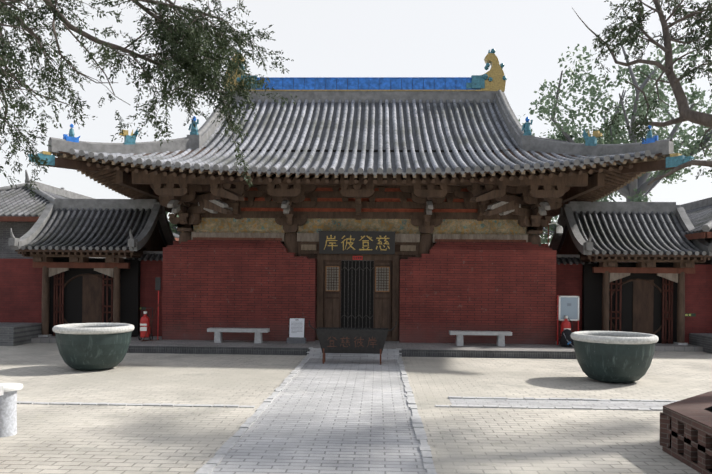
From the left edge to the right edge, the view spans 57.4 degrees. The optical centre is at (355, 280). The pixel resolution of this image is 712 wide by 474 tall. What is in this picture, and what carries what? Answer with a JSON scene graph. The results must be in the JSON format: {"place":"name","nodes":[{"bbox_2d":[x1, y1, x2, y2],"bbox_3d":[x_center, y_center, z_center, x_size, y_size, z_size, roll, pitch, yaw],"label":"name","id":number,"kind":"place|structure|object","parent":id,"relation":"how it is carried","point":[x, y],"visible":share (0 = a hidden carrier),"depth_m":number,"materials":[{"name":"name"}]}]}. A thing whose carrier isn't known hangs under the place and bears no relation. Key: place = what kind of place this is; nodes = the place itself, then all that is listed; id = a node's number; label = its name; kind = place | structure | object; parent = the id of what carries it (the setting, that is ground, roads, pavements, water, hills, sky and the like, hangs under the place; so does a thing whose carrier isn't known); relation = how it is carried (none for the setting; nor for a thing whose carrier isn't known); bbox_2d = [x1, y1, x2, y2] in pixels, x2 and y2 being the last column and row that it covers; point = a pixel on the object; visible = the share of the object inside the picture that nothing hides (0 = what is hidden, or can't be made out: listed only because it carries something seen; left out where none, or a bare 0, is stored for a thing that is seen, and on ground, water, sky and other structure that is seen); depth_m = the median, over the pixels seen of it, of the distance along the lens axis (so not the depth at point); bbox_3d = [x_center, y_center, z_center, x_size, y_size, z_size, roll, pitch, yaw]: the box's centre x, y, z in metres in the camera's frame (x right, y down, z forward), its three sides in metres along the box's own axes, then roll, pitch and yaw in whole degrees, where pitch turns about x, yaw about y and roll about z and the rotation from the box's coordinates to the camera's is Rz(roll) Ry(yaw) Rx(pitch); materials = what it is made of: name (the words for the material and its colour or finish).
{"place":"outdoors","nodes":[
{"label":"outdoors","id":0,"kind":"place"},
{"bbox_2d":[0,0,296,199],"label":"tree","id":1,"kind":"object","parent":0,"point":[179,52],"depth_m":6.97,"materials":[{"name":"green plant"}]},
{"bbox_2d":[166,212,180,234],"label":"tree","id":2,"kind":"object","parent":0,"point":[172,229],"depth_m":43.17,"materials":[{"name":"green plant"}]},
{"bbox_2d":[17,347,679,473],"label":"path","id":3,"kind":"structure","parent":0,"point":[344,413],"depth_m":9.58,"materials":[{"name":"stone"}]},
{"bbox_2d":[309,320,396,364],"bbox_3d":[-0.090,1.559,16.340,2.217,1.068,0.564,1,0,2],"label":"incense burner","id":4,"kind":"object","parent":3,"relation":"on","point":[354,340],"visible":1,"depth_m":16.12,"materials":[{"name":"metal"}]},
{"bbox_2d":[0,343,711,473],"bbox_3d":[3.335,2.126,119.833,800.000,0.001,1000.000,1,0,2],"label":"ground","id":5,"kind":"structure","parent":0,"point":[75,439],"depth_m":10.19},
{"bbox_2d":[0,386,3,395],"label":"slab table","id":6,"kind":"object","parent":5,"relation":"on","point":[1,390],"visible":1,"depth_m":7.43,"materials":[{"name":"stone"}]},
{"bbox_2d":[0,383,22,436],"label":"stool","id":7,"kind":"object","parent":5,"relation":"on","point":[8,412],"visible":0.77,"depth_m":8.54,"materials":[{"name":"white stone"}]},
{"bbox_2d":[0,258,162,342],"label":"wall","id":8,"kind":"structure","parent":5,"relation":"on","point":[20,290],"depth_m":21.56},
{"bbox_2d":[0,216,178,258],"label":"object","id":9,"kind":"object","parent":5,"relation":"on","point":[20,226],"depth_m":24.72,"materials":[{"name":"grey wood"}]},
{"bbox_2d":[0,170,178,237],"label":"roof","id":10,"kind":"object","parent":9,"relation":"on","point":[18,201],"visible":0.33,"depth_m":26.20,"materials":[{"name":"tile"}]},
{"bbox_2d":[15,224,165,336],"bbox_3d":[-8.743,-0.265,22.680,3.750,4.250,4.700,1,0,2],"label":"wooden gate","id":11,"kind":"object","parent":5,"relation":"on","point":[110,267],"visible":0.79,"depth_m":21.12,"materials":[{"name":"brown wood"}]},
{"bbox_2d":[8,199,175,260],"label":"gate roof","id":12,"kind":"structure","parent":11,"relation":"on","point":[102,224],"depth_m":21.87,"materials":[{"name":"grey tile"}]},
{"bbox_2d":[52,323,133,369],"bbox_3d":[-6.010,1.524,14.935,1.750,0.985,1.750,1,0,2],"label":"large vat","id":13,"kind":"object","parent":5,"relation":"on","point":[91,346],"visible":1,"depth_m":14.34,"materials":[{"name":"green"}]},
{"bbox_2d":[127,337,576,358],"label":"platform","id":14,"kind":"structure","parent":5,"relation":"on","point":[466,350],"depth_m":18.11,"materials":[{"name":"grey stone"}]},
{"bbox_2d":[138,308,152,339],"bbox_3d":[-6.396,1.346,19.761,0.378,1.009,0.324,1,0,2],"label":"fire extinguisher","id":15,"kind":"object","parent":14,"relation":"on","point":[145,321],"visible":1,"depth_m":19.65,"materials":[{"name":"red paint"}]},
{"bbox_2d":[143,277,160,340],"bbox_3d":[-6.251,0.880,19.713,0.160,1.931,0.770,1,0,28],"label":"sign stand","id":16,"kind":"object","parent":14,"relation":"on","point":[158,283],"visible":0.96,"depth_m":20.00,"materials":[{"name":"red paint"}]},
{"bbox_2d":[207,328,269,342],"bbox_3d":[-3.502,1.651,19.384,1.800,0.420,0.360,1,0,2],"label":"bench","id":17,"kind":"object","parent":14,"relation":"on","point":[218,335],"visible":1,"depth_m":19.23,"materials":[{"name":"stone"}]},
{"bbox_2d":[286,318,305,343],"bbox_3d":[-1.770,1.506,19.380,0.560,0.743,0.266,1,0,2],"label":"sign","id":18,"kind":"object","parent":14,"relation":"on","point":[296,330],"visible":1,"depth_m":19.41,"materials":[{"name":"stone"}]},
{"bbox_2d":[162,237,556,344],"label":"hall walls","id":19,"kind":"structure","parent":14,"relation":"on","point":[446,286],"depth_m":19.93,"materials":[{"name":"red brick"}]},
{"bbox_2d":[28,92,233,171],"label":"ridges","id":20,"kind":"object","parent":19,"relation":"on","point":[199,137],"visible":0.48,"depth_m":18.99,"materials":[{"name":"grey ceramic"}]},
{"bbox_2d":[318,231,395,253],"bbox_3d":[0.031,-1.157,20.107,2.380,0.712,0.163,1,0,2],"label":"plaque","id":21,"kind":"object","parent":19,"relation":"attached to","point":[356,242],"visible":1,"depth_m":20.08,"materials":[{"name":"black wood"}]},
{"bbox_2d":[341,260,373,327],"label":"bars","id":22,"kind":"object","parent":19,"relation":"attached to","point":[351,315],"depth_m":20.40,"materials":[{"name":"grey metal"}]},
{"bbox_2d":[324,260,390,336],"bbox_3d":[0.044,0.575,20.400,2.100,2.400,0.075,1,0,2],"label":"door","id":23,"kind":"structure","parent":19,"relation":"in","point":[382,294],"depth_m":20.41,"materials":[{"name":"brown wood"}]},
{"bbox_2d":[353,256,362,259],"bbox_3d":[0.049,-0.695,20.327,0.310,0.120,0.013,1,0,2],"label":"sign","id":24,"kind":"object","parent":19,"relation":"attached to","point":[357,257],"visible":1,"depth_m":20.32,"materials":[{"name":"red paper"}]},
{"bbox_2d":[116,168,604,234],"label":"brackets","id":25,"kind":"object","parent":19,"relation":"on","point":[514,206],"visible":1,"depth_m":20.13,"materials":[{"name":"brown wood"}]},
{"bbox_2d":[53,147,667,183],"bbox_3d":[0.050,-3.431,19.107,16.450,1.577,3.497,1,0,2],"label":"eave","id":26,"kind":"object","parent":19,"relation":"attached to","point":[166,170],"visible":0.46,"depth_m":17.83,"materials":[{"name":"brown wood"}]},
{"bbox_2d":[69,99,654,175],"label":"front tiles","id":27,"kind":"object","parent":19,"relation":"on","point":[210,159],"visible":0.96,"depth_m":20.41,"materials":[{"name":"grey tile"}]},
{"bbox_2d":[68,103,650,171],"bbox_3d":[0.138,-4.920,21.334,16.600,4.050,8.006,1,0,2],"label":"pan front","id":28,"kind":"object","parent":27,"relation":"on","point":[375,162],"visible":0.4,"depth_m":22.30,"materials":[{"name":"grey tile"}]},
{"bbox_2d":[548,221,562,247],"bbox_3d":[6.015,-1.298,19.666,0.457,1.000,0.195,1,0,28],"label":"cctv","id":29,"kind":"object","parent":19,"relation":"attached to","point":[559,230],"visible":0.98,"depth_m":19.57,"materials":[{"name":"white plastic"}]},
{"bbox_2d":[515,148,668,219],"bbox_3d":[6.818,-3.364,25.267,3.497,1.572,16.090,1,0,2],"label":"eave","id":30,"kind":"object","parent":19,"relation":"attached to","point":[615,179],"visible":0.12,"depth_m":19.59,"materials":[{"name":"brown wood"}]},
{"bbox_2d":[495,90,693,173],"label":"ridges","id":31,"kind":"object","parent":30,"relation":"on","point":[525,138],"visible":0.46,"depth_m":18.63,"materials":[{"name":"grey ceramic"}]},
{"bbox_2d":[179,149,540,340],"bbox_3d":[0.234,-1.104,25.340,11.400,6.000,10.290,1,0,2],"label":"wooden frame","id":32,"kind":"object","parent":14,"relation":"on","point":[307,245],"depth_m":20.36,"materials":[{"name":"brown wood"}]},
{"bbox_2d":[449,331,511,345],"bbox_3d":[3.654,1.719,19.147,1.800,0.420,0.360,1,0,2],"label":"bench","id":33,"kind":"object","parent":14,"relation":"on","point":[501,335],"visible":1,"depth_m":18.99,"materials":[{"name":"stone"}]},
{"bbox_2d":[558,316,572,344],"bbox_3d":[6.269,1.468,19.441,0.378,1.009,0.324,1,0,2],"label":"fire extinguisher","id":34,"kind":"object","parent":14,"relation":"on","point":[565,323],"visible":0.58,"depth_m":19.37,"materials":[{"name":"red paint"}]},
{"bbox_2d":[561,329,573,346],"bbox_3d":[6.325,1.696,18.880,0.414,0.523,0.839,1,0,-43],"label":"backpack","id":35,"kind":"object","parent":14,"relation":"on","point":[566,340],"visible":0.75,"depth_m":18.91,"materials":[{"name":"fabric"}]},
{"bbox_2d":[557,295,578,344],"bbox_3d":[6.380,1.206,19.592,0.645,1.500,0.210,1,0,2],"label":"sign board","id":36,"kind":"object","parent":14,"relation":"on","point":[568,306],"visible":0.92,"depth_m":19.49,"materials":[{"name":"blue"}]},
{"bbox_2d":[0,322,711,353],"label":"walls","id":37,"kind":"structure","parent":5,"relation":"on","point":[13,334],"depth_m":20.08,"materials":[{"name":"brick"}]},
{"bbox_2d":[540,135,560,243],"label":"tree","id":38,"kind":"object","parent":5,"relation":"on","point":[552,219],"depth_m":46.93,"materials":[{"name":"green plant"}]},
{"bbox_2d":[449,398,673,408],"bbox_3d":[6.683,2.155,11.062,10.100,0.001,0.800,1,0,2],"label":"paving band","id":39,"kind":"object","parent":5,"relation":"on","point":[546,403],"visible":0.5,"depth_m":11.21,"materials":[{"name":"grey stone"}]},
{"bbox_2d":[540,195,647,243],"bbox_3d":[13.940,-2.050,39.169,7.455,8.585,6.944,1,0,2],"label":"tree","id":40,"kind":"object","parent":5,"relation":"on","point":[544,240],"depth_m":38.85,"materials":[{"name":"green plant"}]},
{"bbox_2d":[570,331,658,382],"bbox_3d":[5.480,1.634,13.854,1.750,0.985,1.750,1,0,2],"label":"large vat","id":41,"kind":"object","parent":5,"relation":"on","point":[615,356],"visible":1,"depth_m":13.26,"materials":[{"name":"green"}]},
{"bbox_2d":[518,16,711,201],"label":"tree","id":42,"kind":"object","parent":5,"relation":"on","point":[645,70],"depth_m":40.74,"materials":[{"name":"green plant"}]},
{"bbox_2d":[556,262,711,351],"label":"gate","id":43,"kind":"object","parent":5,"relation":"on","point":[641,309],"visible":0.4,"depth_m":20.96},
{"bbox_2d":[140,307,695,316],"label":"exit signs","id":44,"kind":"object","parent":43,"relation":"attached to","point":[686,314],"visible":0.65,"depth_m":20.82,"materials":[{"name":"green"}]},
{"bbox_2d":[558,231,711,344],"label":"wooden gate","id":45,"kind":"object","parent":5,"relation":"on","point":[611,270],"visible":0.79,"depth_m":20.52,"materials":[{"name":"brown wood"}]},
{"bbox_2d":[549,201,711,264],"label":"gate roof","id":46,"kind":"structure","parent":45,"relation":"on","point":[633,228],"depth_m":21.33,"materials":[{"name":"grey tile"}]},
{"bbox_2d":[618,232,711,264],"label":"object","id":47,"kind":"object","parent":5,"relation":"on","point":[707,236],"visible":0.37,"depth_m":20.48,"materials":[{"name":"grey wood"}]},
{"bbox_2d":[681,197,711,234],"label":"roof","id":48,"kind":"object","parent":47,"relation":"on","point":[699,213],"visible":0.29,"depth_m":24.65,"materials":[{"name":"tile"}]},
{"bbox_2d":[660,391,711,473],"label":"planter","id":49,"kind":"object","parent":5,"relation":"on","point":[686,430],"visible":1,"depth_m":7.67,"materials":[{"name":"brown"}]},
{"bbox_2d":[0,0,711,243],"label":"sky","id":50,"kind":"structure","parent":0,"point":[323,38],"materials":[{"name":"white"}]},
{"bbox_2d":[572,0,711,184],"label":"tree","id":51,"kind":"object","parent":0,"point":[629,40],"depth_m":10.84,"materials":[{"name":"green plant"}]},
{"bbox_3d":[0.413,-4.917,29.635,16.600,4.050,8.006,1,0,2],"label":"pan","id":52,"kind":"object","parent":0,"visible":0},
{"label":"tiles","id":53,"kind":"object","parent":52,"relation":"in","visible":0},
{"bbox_2d":[234,77,496,102],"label":"ridge","id":54,"kind":"structure","parent":53,"relation":"on","point":[376,89],"depth_m":25.31,"materials":[{"name":"blue ceramic"}]},
{"bbox_2d":[224,49,261,90],"bbox_3d":[-4.456,-8.226,25.643,1.570,1.654,0.560,1,0,2],"label":"roof ornament","id":55,"kind":"object","parent":54,"relation":"on","point":[239,77],"visible":0.19,"depth_m":25.48,"materials":[{"name":"yellow ceramic"}]},
{"bbox_2d":[466,49,506,91],"bbox_3d":[5.069,-8.134,25.327,1.570,1.654,0.560,1,0,2],"label":"roof ornament","id":56,"kind":"object","parent":54,"relation":"on","point":[494,78],"visible":1,"depth_m":25.14,"materials":[{"name":"yellow ceramic"}]},
{"bbox_3d":[-6.523,-3.525,25.710,3.096,1.132,16.240,1,0,2],"label":"pan","id":57,"kind":"object","parent":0,"visible":0},
{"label":"tiles","id":58,"kind":"object","parent":57,"relation":"attached to","visible":0},
{"bbox_2d":[52,147,205,214],"bbox_3d":[-6.296,-3.490,25.702,3.497,1.572,16.090,1,0,2],"label":"eave","id":59,"kind":"object","parent":58,"relation":"attached to","point":[105,176],"visible":0.21,"depth_m":20.04,"materials":[{"name":"brown wood"}]}
]}

